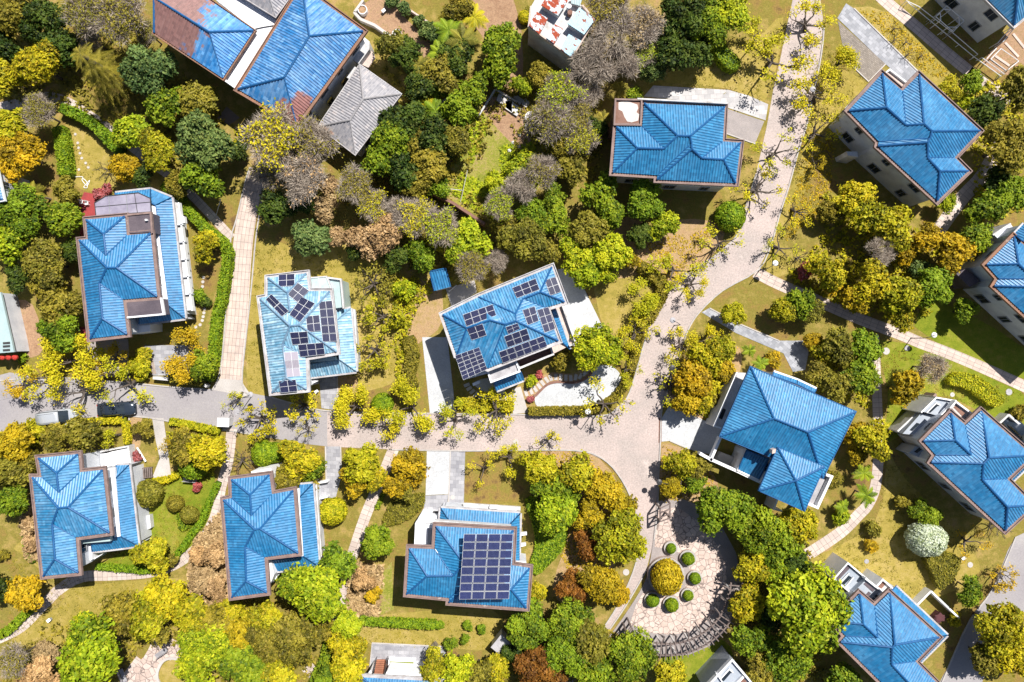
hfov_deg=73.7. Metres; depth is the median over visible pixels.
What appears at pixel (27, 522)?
shrub
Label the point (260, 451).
clipped shrub
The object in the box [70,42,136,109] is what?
cedar tree
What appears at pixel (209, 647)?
broadleaf tree
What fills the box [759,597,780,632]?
broadleaf tree
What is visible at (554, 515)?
broadleaf tree
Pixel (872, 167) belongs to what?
window
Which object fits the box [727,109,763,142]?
hardstanding
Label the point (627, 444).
road
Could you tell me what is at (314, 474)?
broadleaf tree
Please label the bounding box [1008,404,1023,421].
shrub
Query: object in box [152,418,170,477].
path
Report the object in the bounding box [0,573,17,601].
broadleaf tree
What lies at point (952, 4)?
window
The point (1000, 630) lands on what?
broadleaf tree
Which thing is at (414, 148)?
broadleaf tree
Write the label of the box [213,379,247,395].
driveway apron
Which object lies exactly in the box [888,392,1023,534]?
villa
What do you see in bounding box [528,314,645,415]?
hedge
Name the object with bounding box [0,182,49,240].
broadleaf tree
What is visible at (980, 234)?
broadleaf tree
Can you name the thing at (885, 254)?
bare tree
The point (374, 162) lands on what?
broadleaf tree
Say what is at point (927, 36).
path
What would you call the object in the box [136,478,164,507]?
clipped shrub
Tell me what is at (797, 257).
bare tree
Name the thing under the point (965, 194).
path
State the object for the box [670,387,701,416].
broadleaf tree
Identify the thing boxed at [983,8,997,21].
window
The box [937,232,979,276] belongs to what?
broadleaf tree
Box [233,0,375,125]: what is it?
long building
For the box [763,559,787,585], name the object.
broadleaf tree
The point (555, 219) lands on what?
broadleaf tree
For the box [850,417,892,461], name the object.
broadleaf tree
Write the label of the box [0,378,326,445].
road
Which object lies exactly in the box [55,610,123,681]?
broadleaf tree
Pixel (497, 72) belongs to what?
broadleaf tree
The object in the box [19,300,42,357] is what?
bare soil
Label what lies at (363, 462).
broadleaf tree
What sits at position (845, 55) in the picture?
street tree
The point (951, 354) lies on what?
path
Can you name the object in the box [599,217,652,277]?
flower bed
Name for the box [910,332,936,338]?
street lamp
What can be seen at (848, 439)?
broadleaf tree
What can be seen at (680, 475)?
street tree
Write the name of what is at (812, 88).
street lamp
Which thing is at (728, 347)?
broadleaf tree
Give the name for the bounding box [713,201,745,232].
clipped shrub
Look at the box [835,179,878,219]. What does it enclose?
broadleaf tree
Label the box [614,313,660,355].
street tree
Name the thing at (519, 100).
stone slab
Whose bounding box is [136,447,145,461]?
timber post
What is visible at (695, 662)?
lawn
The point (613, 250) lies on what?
broadleaf tree
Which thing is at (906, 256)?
broadleaf tree
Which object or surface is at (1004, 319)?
window
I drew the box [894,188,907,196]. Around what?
window
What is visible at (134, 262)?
villa
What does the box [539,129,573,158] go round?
broadleaf tree
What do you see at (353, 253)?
broadleaf tree
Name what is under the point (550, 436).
street tree
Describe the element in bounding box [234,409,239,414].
manhole cover
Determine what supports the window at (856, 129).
in the villa at (913, 138)
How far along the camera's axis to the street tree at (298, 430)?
85.44 m
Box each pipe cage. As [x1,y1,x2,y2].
[925,5,963,39]
[985,48,1018,73]
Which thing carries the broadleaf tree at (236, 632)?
on the ground at (752, 296)
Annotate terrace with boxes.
[78,192,98,235]
[80,327,86,343]
[370,644,445,671]
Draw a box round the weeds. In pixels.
[451,115,542,220]
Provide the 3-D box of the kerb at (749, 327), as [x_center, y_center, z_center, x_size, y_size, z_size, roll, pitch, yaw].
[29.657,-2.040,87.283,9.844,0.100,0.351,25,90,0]
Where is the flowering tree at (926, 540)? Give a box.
[904,521,948,556]
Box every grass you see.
[18,498,384,617]
[106,245,1022,595]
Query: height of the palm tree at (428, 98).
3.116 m
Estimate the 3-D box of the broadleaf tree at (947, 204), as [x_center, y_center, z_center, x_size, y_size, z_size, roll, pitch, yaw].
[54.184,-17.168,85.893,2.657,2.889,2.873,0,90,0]
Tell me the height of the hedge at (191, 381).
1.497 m
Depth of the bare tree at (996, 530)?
85.75 m
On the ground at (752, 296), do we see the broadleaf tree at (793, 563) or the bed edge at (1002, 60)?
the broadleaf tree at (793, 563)
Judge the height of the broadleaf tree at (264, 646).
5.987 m
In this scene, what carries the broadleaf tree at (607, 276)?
on the ground at (752, 296)
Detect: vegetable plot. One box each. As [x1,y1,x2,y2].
[358,0,431,57]
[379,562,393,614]
[447,105,538,221]
[473,0,522,93]
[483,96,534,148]
[982,21,1023,74]
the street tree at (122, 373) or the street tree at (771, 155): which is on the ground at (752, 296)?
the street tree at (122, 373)
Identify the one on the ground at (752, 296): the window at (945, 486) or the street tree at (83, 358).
the street tree at (83, 358)
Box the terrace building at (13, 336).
[0,292,28,352]
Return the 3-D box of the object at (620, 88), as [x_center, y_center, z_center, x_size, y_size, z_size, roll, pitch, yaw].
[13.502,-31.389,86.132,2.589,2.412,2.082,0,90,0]
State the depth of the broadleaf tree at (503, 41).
82.48 m
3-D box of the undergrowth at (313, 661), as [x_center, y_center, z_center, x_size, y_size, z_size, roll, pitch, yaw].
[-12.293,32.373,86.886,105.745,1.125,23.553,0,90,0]
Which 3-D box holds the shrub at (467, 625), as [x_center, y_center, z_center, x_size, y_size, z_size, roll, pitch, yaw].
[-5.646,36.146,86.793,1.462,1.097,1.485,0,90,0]
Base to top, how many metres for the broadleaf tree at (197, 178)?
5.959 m
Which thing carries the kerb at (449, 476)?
on the ground at (752, 296)
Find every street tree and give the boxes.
[1,368,37,398]
[14,362,61,403]
[34,331,108,393]
[53,374,107,414]
[93,340,128,375]
[95,356,155,405]
[99,425,121,449]
[156,424,184,453]
[159,321,206,386]
[220,390,243,409]
[295,417,317,437]
[331,381,382,429]
[372,407,401,443]
[382,373,436,433]
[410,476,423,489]
[438,396,478,441]
[467,448,496,488]
[473,384,517,439]
[490,439,524,479]
[534,430,562,449]
[579,374,635,425]
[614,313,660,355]
[619,352,644,390]
[626,276,660,316]
[644,253,710,292]
[649,359,679,408]
[664,325,697,365]
[670,267,709,302]
[674,470,689,492]
[690,323,723,346]
[699,221,744,261]
[728,162,787,214]
[737,14,792,54]
[739,25,817,83]
[748,127,800,174]
[763,223,805,262]
[784,192,813,227]
[785,0,836,48]
[786,69,847,117]
[801,110,842,151]
[808,145,825,169]
[820,43,861,80]
[955,523,994,563]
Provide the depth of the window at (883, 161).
83.05 m
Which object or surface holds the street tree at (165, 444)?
on the ground at (752, 296)
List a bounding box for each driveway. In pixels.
[0,372,39,399]
[220,170,262,379]
[319,376,336,409]
[320,446,340,500]
[422,337,454,412]
[426,451,449,494]
[662,407,720,453]
[838,4,916,80]
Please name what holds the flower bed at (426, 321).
on the ground at (752, 296)
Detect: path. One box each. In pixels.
[0,92,112,131]
[0,428,236,642]
[124,656,140,675]
[127,146,233,238]
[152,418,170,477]
[218,107,238,124]
[302,663,314,677]
[333,446,398,619]
[449,451,464,502]
[512,387,527,413]
[702,308,808,371]
[753,267,1023,391]
[804,334,882,558]
[876,0,973,73]
[934,147,996,233]
[968,67,1009,104]
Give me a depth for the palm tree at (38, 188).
83.85 m
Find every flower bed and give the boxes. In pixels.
[401,278,442,343]
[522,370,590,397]
[540,451,616,603]
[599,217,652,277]
[659,444,717,501]
[666,344,741,417]
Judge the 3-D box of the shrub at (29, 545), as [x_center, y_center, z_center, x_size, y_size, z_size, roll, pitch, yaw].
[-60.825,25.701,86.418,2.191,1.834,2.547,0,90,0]
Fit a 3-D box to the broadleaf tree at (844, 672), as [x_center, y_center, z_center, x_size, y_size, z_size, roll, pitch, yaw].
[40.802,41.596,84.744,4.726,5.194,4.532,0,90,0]
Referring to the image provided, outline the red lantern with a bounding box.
[5,355,11,359]
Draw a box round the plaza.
[615,499,740,656]
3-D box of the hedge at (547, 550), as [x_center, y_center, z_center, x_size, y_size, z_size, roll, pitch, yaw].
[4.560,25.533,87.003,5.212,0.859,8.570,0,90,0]
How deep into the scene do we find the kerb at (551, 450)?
87.21 m
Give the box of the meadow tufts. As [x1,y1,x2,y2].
[6,32,864,649]
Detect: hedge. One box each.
[0,605,36,639]
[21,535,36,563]
[46,416,127,426]
[51,125,76,178]
[58,103,127,153]
[94,480,221,574]
[121,420,132,444]
[128,357,148,381]
[152,470,181,483]
[160,180,235,381]
[168,373,207,386]
[168,417,221,434]
[176,509,192,530]
[308,629,332,681]
[359,615,436,629]
[374,476,390,509]
[381,492,425,526]
[401,335,420,389]
[454,396,513,411]
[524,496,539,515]
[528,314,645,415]
[528,508,567,575]
[635,261,670,324]
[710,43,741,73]
[920,551,960,589]
[944,372,1005,407]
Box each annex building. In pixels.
[319,64,402,156]
[696,645,751,681]
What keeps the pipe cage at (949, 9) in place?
on the ground at (752, 296)
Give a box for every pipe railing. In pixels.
[902,0,1003,78]
[980,28,1013,62]
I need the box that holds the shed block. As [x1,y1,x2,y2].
[527,0,594,71]
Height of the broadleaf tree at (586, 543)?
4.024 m
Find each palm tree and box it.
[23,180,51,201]
[401,53,428,72]
[417,95,433,111]
[424,97,441,116]
[427,39,445,59]
[433,18,465,43]
[446,22,480,56]
[460,3,488,31]
[594,109,609,123]
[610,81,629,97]
[741,344,755,356]
[751,355,768,369]
[833,499,848,513]
[851,464,873,480]
[854,483,877,508]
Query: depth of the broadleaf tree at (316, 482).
84.70 m
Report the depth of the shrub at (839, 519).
85.88 m
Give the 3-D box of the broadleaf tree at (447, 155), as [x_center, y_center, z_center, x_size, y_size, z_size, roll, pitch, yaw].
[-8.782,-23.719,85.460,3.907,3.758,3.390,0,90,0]
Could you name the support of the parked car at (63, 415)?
on the road at (201, 406)
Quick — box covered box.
[929,609,944,623]
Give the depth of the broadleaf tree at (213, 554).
84.30 m
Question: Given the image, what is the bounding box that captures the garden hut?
[491,628,509,653]
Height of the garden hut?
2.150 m
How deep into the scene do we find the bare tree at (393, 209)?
82.51 m
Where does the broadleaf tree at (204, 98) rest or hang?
on the ground at (752, 296)
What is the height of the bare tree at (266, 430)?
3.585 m
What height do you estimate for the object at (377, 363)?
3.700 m
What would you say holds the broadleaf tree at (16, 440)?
on the ground at (752, 296)
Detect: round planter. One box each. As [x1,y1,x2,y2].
[644,591,660,607]
[647,556,684,591]
[662,595,679,612]
[664,540,677,554]
[679,549,695,566]
[680,587,694,601]
[687,569,701,584]
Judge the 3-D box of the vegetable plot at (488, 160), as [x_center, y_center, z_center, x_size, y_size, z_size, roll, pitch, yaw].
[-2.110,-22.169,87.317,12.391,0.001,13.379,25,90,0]
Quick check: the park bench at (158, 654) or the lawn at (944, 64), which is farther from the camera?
the lawn at (944, 64)
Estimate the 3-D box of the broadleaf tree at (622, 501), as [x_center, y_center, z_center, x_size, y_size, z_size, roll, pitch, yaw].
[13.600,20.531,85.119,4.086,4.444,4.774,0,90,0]
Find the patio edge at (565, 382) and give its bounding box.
[534,371,592,396]
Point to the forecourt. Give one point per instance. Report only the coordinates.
(746, 104)
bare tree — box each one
[0,639,35,680]
[18,90,60,130]
[55,0,109,41]
[74,27,106,52]
[88,0,149,48]
[92,161,112,178]
[134,17,161,48]
[228,448,253,474]
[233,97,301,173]
[234,398,278,445]
[245,158,290,190]
[273,149,330,207]
[284,390,320,422]
[287,114,343,163]
[334,160,375,207]
[352,258,396,306]
[354,184,387,224]
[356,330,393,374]
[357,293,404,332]
[383,196,414,230]
[392,195,438,239]
[417,203,460,248]
[453,248,491,287]
[482,184,513,221]
[484,248,508,274]
[503,167,536,204]
[520,95,580,149]
[522,153,564,191]
[559,97,593,137]
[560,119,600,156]
[568,35,616,89]
[575,70,604,109]
[580,31,600,51]
[583,0,631,32]
[589,2,639,59]
[602,45,641,81]
[625,1,666,54]
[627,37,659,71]
[791,250,810,264]
[863,236,896,266]
[888,33,901,45]
[905,48,915,60]
[912,351,951,385]
[987,522,1012,538]
[990,562,1019,593]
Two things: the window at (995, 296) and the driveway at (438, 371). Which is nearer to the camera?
the window at (995, 296)
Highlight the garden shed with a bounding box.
[429,268,450,290]
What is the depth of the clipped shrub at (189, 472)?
84.98 m
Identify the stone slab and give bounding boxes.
[496,94,511,111]
[505,101,519,116]
[514,96,522,104]
[522,99,528,107]
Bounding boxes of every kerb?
[0,377,204,389]
[95,416,269,437]
[155,657,176,681]
[212,167,250,390]
[241,184,264,393]
[269,396,434,413]
[325,446,326,478]
[340,446,341,467]
[369,642,443,667]
[392,449,637,624]
[448,451,450,501]
[457,174,756,416]
[576,570,646,678]
[608,497,656,637]
[654,27,824,539]
[709,308,778,340]
[727,133,754,143]
[852,64,885,81]
[854,8,917,70]
[941,537,1016,681]
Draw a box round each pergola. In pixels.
[622,617,633,634]
[654,581,742,659]
[655,498,670,521]
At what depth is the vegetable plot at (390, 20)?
87.32 m
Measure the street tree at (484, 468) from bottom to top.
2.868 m
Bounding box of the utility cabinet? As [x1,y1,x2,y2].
[217,417,232,426]
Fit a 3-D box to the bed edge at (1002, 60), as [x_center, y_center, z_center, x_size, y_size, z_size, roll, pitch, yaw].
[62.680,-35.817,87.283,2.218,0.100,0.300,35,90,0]
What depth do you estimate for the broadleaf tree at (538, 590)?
84.65 m
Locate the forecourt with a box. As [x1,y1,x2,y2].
[644,86,767,119]
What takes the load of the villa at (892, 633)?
on the ground at (752, 296)
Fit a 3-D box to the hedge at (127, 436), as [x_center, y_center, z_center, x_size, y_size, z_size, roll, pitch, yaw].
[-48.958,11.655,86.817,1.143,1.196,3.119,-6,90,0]
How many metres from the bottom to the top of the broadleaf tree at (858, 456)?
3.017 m
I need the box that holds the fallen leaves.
[540,10,947,594]
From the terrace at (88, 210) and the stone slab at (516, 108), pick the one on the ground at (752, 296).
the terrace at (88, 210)
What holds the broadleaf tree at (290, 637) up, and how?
on the ground at (752, 296)
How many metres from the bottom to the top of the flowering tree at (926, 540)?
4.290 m
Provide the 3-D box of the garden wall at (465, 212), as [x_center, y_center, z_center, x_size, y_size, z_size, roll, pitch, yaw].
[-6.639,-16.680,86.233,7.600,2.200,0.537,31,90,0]
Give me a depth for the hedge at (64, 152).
86.00 m
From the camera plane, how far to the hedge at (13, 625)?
86.73 m
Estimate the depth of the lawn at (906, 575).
87.33 m
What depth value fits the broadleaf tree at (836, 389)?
83.04 m
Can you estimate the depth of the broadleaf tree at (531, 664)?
82.69 m
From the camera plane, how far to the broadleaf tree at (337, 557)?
83.09 m
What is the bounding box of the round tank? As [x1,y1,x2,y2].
[358,5,367,16]
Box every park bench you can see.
[117,668,127,681]
[155,647,167,659]
[182,477,196,482]
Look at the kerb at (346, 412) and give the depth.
87.21 m
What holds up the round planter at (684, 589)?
on the plaza paving at (680, 528)
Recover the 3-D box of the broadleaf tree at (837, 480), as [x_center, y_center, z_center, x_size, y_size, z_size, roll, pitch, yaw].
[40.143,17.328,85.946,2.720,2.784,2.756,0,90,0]
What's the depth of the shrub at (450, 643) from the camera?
86.16 m
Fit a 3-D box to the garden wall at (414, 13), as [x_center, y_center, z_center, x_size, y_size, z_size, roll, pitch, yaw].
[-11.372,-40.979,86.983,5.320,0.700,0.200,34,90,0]
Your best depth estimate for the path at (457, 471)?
87.30 m
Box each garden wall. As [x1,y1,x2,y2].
[80,372,131,378]
[153,376,209,387]
[317,479,329,482]
[353,11,390,35]
[354,0,364,13]
[411,10,426,20]
[432,194,485,226]
[477,89,495,117]
[496,89,516,102]
[912,587,959,617]
[995,413,1019,424]
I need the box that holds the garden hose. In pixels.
[76,176,89,187]
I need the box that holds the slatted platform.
[142,467,153,478]
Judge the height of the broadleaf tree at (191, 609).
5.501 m
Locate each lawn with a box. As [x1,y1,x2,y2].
[9,542,188,659]
[65,124,117,190]
[105,468,214,566]
[159,660,184,681]
[246,241,403,395]
[358,609,503,650]
[593,274,649,334]
[662,640,732,681]
[666,17,782,100]
[760,59,865,276]
[811,456,979,598]
[855,6,978,111]
[879,340,1023,440]
[914,301,1023,377]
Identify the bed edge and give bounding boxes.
[995,55,1009,66]
[1004,42,1018,57]
[1012,33,1023,48]
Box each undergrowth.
[0,4,603,274]
[2,525,829,681]
[786,79,1023,408]
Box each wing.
[152,0,276,103]
[246,0,288,19]
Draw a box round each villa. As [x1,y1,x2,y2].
[29,444,153,579]
[76,187,196,341]
[220,462,324,600]
[256,270,360,395]
[361,657,447,681]
[403,502,532,611]
[439,262,579,391]
[607,98,744,191]
[697,366,856,511]
[821,552,948,681]
[828,69,984,206]
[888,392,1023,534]
[948,222,1023,344]
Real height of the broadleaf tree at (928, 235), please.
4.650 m
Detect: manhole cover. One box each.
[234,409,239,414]
[623,569,628,574]
[883,348,889,354]
[1006,389,1011,394]
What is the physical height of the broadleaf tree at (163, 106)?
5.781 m
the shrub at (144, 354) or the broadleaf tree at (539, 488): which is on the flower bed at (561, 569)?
the broadleaf tree at (539, 488)
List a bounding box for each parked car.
[35,408,78,425]
[96,401,136,417]
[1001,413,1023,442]
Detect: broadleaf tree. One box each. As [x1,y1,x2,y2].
[0,0,33,36]
[0,31,23,62]
[0,58,31,99]
[0,107,31,139]
[0,131,48,184]
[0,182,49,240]
[0,225,29,265]
[0,419,35,462]
[0,455,29,486]
[0,484,30,517]
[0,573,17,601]
[3,264,29,294]
[3,574,46,612]
[11,37,63,85]
[13,654,60,681]
[16,0,69,44]
[19,448,42,472]
[20,237,68,289]
[25,271,67,301]
[31,638,60,662]
[35,310,79,352]
[36,27,81,67]
[38,282,83,324]
[38,422,68,452]
[43,200,84,237]
[51,174,82,202]
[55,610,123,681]
[60,237,77,262]
[61,414,102,453]
[69,610,96,625]
[99,587,138,637]
[106,153,140,183]
[109,113,153,148]
[117,43,179,96]
[126,618,170,648]
[129,162,153,187]
[129,418,153,438]
[129,536,169,575]
[129,588,168,642]
[137,127,176,171]
[141,572,189,621]
[142,85,182,127]
[164,168,188,199]
[168,426,191,467]
[171,649,218,681]
[172,108,239,171]
[173,592,209,632]
[176,80,219,117]
[176,622,229,672]
[178,158,225,197]
[186,433,229,471]
[188,544,203,565]
[188,565,217,594]
[189,348,219,381]
[191,229,220,264]
[198,601,240,636]
[200,539,224,568]
[204,574,227,603]
[216,598,244,622]
[216,636,256,681]
[222,612,259,650]
[229,138,249,161]
[231,649,268,681]
[240,599,282,632]
[245,625,280,663]
[256,188,295,224]
[258,657,298,681]
[268,609,325,667]
[273,561,349,624]
[274,462,303,488]
[276,439,322,481]
[283,194,315,218]
[291,218,332,258]
[298,479,319,491]
[301,617,333,644]
[303,451,327,481]
[311,192,340,224]
[313,663,333,681]
[318,540,358,580]
[320,173,338,194]
[325,631,367,666]
[326,226,345,246]
[329,653,368,681]
[330,606,365,640]
[338,467,367,499]
[342,223,378,261]
[342,440,380,484]
[346,244,364,260]
[352,566,377,591]
[359,143,394,178]
[360,523,397,560]
[365,464,387,493]
[367,212,404,254]
[370,120,409,158]
[373,26,408,58]
[377,99,426,143]
[381,244,411,273]
[382,475,412,498]
[386,35,423,75]
[388,149,419,193]
[390,445,430,479]
[393,485,414,503]
[400,169,430,199]
[404,67,435,100]
[404,238,435,273]
[406,122,425,155]
[410,146,450,187]
[417,111,447,150]
[419,53,459,93]
[419,645,445,681]
[422,233,445,252]
[426,176,451,198]
[431,88,447,98]
[435,37,475,78]
[438,0,474,20]
[439,89,478,128]
[439,649,475,681]
[441,145,455,158]
[443,123,470,155]
[444,215,492,264]
[457,70,488,105]
[461,656,495,681]
[480,652,509,681]
[481,21,521,65]
[482,52,517,90]
[483,168,507,193]
[489,213,516,233]
[496,215,547,261]
[500,644,524,662]
[501,147,534,182]
[505,597,551,649]
[509,75,532,96]
[512,645,554,681]
[514,197,546,225]
[517,449,558,484]
[526,59,553,89]
[527,237,560,264]
[529,470,567,498]
[531,580,547,600]
[534,492,578,535]
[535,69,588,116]
[537,202,570,238]
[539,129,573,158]
[541,178,567,210]
[543,633,588,677]
[544,668,569,681]
[545,596,596,648]
[553,567,588,602]
[554,152,585,186]
[557,449,595,492]
[558,236,594,276]
[562,481,581,505]
[565,209,609,248]
[569,260,601,289]
[570,321,624,371]
[572,497,604,529]
[573,529,598,561]
[573,616,610,667]
[576,563,622,605]
[577,656,618,681]
[578,169,618,215]
[584,466,622,508]
[586,115,608,144]
[588,232,633,270]
[592,506,648,565]
[593,199,626,230]
[598,266,618,283]
[606,489,638,515]
[607,625,658,681]
[613,581,629,607]
[624,251,642,267]
[625,222,652,249]
[626,178,665,220]
[636,56,666,83]
[648,210,680,241]
[651,33,695,72]
[653,659,686,681]
[655,0,705,42]
[658,476,681,498]
[660,447,698,475]
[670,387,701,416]
[672,359,712,397]
[684,37,713,68]
[684,475,707,494]
[685,338,724,376]
[686,0,732,49]
[691,451,718,479]
[695,484,757,537]
[698,380,723,411]
[705,334,736,360]
[708,0,750,34]
[710,360,735,383]
[719,301,747,325]
[727,582,765,623]
[728,620,773,659]
[731,548,770,584]
[734,505,793,555]
[744,648,780,681]
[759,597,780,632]
[762,634,813,681]
[763,530,805,568]
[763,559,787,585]
[765,560,854,659]
[767,297,796,322]
[779,508,818,544]
[783,287,815,320]
[783,550,812,574]
[799,298,825,324]
[803,254,847,291]
[803,332,822,350]
[805,359,832,385]
[809,339,833,364]
[815,200,842,224]
[816,366,854,403]
[819,279,843,297]
[821,326,853,368]
[824,661,862,681]
[827,469,843,490]
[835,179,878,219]
[839,282,870,314]
[840,360,882,395]
[843,421,867,449]
[847,197,894,233]
[847,445,868,466]
[849,327,884,364]
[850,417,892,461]
[852,257,893,304]
[869,203,914,251]
[878,275,924,314]
[884,308,914,333]
[887,369,925,408]
[895,236,918,266]
[906,497,928,518]
[911,221,943,253]
[916,266,953,309]
[917,504,944,525]
[933,192,956,214]
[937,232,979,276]
[938,73,963,99]
[953,297,981,324]
[957,573,984,608]
[958,69,983,95]
[959,221,993,254]
[962,188,1010,222]
[965,92,1006,128]
[968,642,998,677]
[972,598,1023,662]
[980,119,1023,176]
[982,165,1010,194]
[992,175,1023,211]
[993,635,1023,677]
[997,63,1023,113]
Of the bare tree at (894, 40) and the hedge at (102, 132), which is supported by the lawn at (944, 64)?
the bare tree at (894, 40)
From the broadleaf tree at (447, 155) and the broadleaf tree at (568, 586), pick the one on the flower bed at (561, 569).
the broadleaf tree at (568, 586)
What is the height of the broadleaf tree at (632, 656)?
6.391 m
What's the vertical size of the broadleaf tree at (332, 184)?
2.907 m
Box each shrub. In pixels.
[0,548,10,560]
[17,352,28,364]
[20,515,34,533]
[21,534,36,553]
[24,417,48,438]
[92,188,105,198]
[100,183,111,195]
[127,360,151,377]
[132,450,142,461]
[133,347,152,362]
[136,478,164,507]
[163,550,179,569]
[166,494,184,511]
[177,460,209,479]
[179,506,199,523]
[192,482,202,492]
[193,287,206,302]
[199,296,212,306]
[251,439,270,466]
[268,441,283,462]
[319,497,347,525]
[364,586,382,604]
[371,392,393,415]
[385,0,399,8]
[388,314,406,328]
[390,280,417,302]
[396,0,410,15]
[412,13,424,27]
[417,21,437,40]
[428,28,442,45]
[435,620,444,629]
[442,637,458,650]
[460,633,469,644]
[462,620,472,631]
[477,624,485,634]
[517,9,528,24]
[526,374,538,387]
[526,396,534,402]
[535,369,543,379]
[550,349,571,371]
[626,86,643,98]
[646,594,659,606]
[651,558,683,595]
[665,597,678,611]
[666,543,675,553]
[682,552,694,565]
[683,590,693,600]
[689,572,700,584]
[712,394,719,405]
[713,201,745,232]
[765,350,781,369]
[797,261,811,281]
[831,510,850,526]
[863,539,879,553]
[864,519,882,538]
[894,495,912,508]
[908,259,933,278]
[947,610,961,627]
[956,92,973,109]
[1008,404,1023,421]
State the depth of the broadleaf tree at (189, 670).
82.16 m
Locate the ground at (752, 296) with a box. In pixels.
[0,0,1023,681]
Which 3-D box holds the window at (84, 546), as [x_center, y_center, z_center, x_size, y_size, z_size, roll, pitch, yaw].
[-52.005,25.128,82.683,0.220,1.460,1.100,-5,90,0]
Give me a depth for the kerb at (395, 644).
87.23 m
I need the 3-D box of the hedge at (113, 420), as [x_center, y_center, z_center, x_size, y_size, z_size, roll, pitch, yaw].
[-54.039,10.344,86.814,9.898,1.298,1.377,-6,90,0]
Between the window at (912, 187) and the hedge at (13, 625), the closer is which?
the window at (912, 187)
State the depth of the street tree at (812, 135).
84.98 m
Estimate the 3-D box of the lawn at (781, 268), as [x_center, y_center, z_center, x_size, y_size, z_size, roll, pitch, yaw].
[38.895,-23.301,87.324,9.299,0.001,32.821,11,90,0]
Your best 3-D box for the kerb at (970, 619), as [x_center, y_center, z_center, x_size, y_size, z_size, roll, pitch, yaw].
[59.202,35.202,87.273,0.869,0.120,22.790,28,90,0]
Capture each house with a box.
[0,173,29,226]
[935,0,1023,42]
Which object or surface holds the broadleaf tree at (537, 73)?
on the ground at (752, 296)
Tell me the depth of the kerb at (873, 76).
87.23 m
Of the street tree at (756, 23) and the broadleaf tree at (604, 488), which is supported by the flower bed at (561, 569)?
the broadleaf tree at (604, 488)
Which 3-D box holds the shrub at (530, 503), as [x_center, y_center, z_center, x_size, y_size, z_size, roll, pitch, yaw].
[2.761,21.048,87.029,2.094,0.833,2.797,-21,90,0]
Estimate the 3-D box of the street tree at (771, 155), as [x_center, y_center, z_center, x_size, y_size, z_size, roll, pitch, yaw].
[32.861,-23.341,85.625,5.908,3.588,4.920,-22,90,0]
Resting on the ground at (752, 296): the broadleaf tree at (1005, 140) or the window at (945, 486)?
the broadleaf tree at (1005, 140)
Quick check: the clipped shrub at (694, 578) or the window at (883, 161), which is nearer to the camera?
the window at (883, 161)
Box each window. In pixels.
[2,180,10,190]
[81,543,87,552]
[109,477,112,490]
[326,95,334,106]
[340,73,348,86]
[624,179,637,182]
[662,185,676,188]
[698,187,709,190]
[840,131,854,143]
[854,127,862,134]
[866,162,881,173]
[881,159,890,166]
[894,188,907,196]
[907,183,919,192]
[914,460,930,470]
[924,423,933,429]
[938,482,951,490]
[943,0,958,10]
[959,501,975,512]
[967,20,981,31]
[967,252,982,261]
[973,294,990,303]
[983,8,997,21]
[992,294,1002,300]
[997,316,1011,322]
[1014,314,1023,322]
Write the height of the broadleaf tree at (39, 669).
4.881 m
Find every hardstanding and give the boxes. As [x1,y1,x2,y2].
[80,339,128,373]
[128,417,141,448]
[145,345,194,375]
[338,376,357,393]
[424,494,447,509]
[446,280,476,305]
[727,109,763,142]
[838,21,884,80]
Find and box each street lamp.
[243,392,252,397]
[656,478,665,484]
[670,317,680,325]
[758,260,777,270]
[809,86,820,102]
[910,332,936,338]
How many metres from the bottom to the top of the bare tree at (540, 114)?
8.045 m
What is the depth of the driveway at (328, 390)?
87.30 m
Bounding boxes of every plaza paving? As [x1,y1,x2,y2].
[126,638,179,681]
[630,507,725,634]
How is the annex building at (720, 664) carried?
on the lawn at (695, 662)
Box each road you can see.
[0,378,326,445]
[327,0,822,681]
[940,533,1023,681]
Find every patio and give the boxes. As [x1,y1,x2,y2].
[475,378,504,394]
[535,365,620,406]
[558,268,600,345]
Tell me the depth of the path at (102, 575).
87.31 m
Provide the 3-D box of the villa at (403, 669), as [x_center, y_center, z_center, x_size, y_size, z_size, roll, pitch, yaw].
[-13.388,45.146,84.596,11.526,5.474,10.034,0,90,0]
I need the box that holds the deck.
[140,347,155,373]
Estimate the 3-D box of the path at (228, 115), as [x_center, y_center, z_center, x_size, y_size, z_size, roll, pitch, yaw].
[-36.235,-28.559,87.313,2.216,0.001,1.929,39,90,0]
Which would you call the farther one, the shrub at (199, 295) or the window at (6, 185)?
the shrub at (199, 295)
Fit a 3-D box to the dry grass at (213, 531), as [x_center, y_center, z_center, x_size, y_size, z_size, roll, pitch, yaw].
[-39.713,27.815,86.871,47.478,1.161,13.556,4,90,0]
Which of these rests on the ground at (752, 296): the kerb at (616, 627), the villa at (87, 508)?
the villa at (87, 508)
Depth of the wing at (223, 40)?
80.78 m
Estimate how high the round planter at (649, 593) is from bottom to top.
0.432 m
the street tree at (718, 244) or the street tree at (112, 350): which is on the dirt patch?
the street tree at (718, 244)
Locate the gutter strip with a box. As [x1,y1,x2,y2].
[658,418,661,442]
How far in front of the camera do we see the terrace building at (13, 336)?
85.22 m
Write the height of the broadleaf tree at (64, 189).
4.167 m
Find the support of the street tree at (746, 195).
on the ground at (752, 296)
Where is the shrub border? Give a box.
[1,276,734,490]
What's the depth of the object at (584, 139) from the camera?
82.64 m
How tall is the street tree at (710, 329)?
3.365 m
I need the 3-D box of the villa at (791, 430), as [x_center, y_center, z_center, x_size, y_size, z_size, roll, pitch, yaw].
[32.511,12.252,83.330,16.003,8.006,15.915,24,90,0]

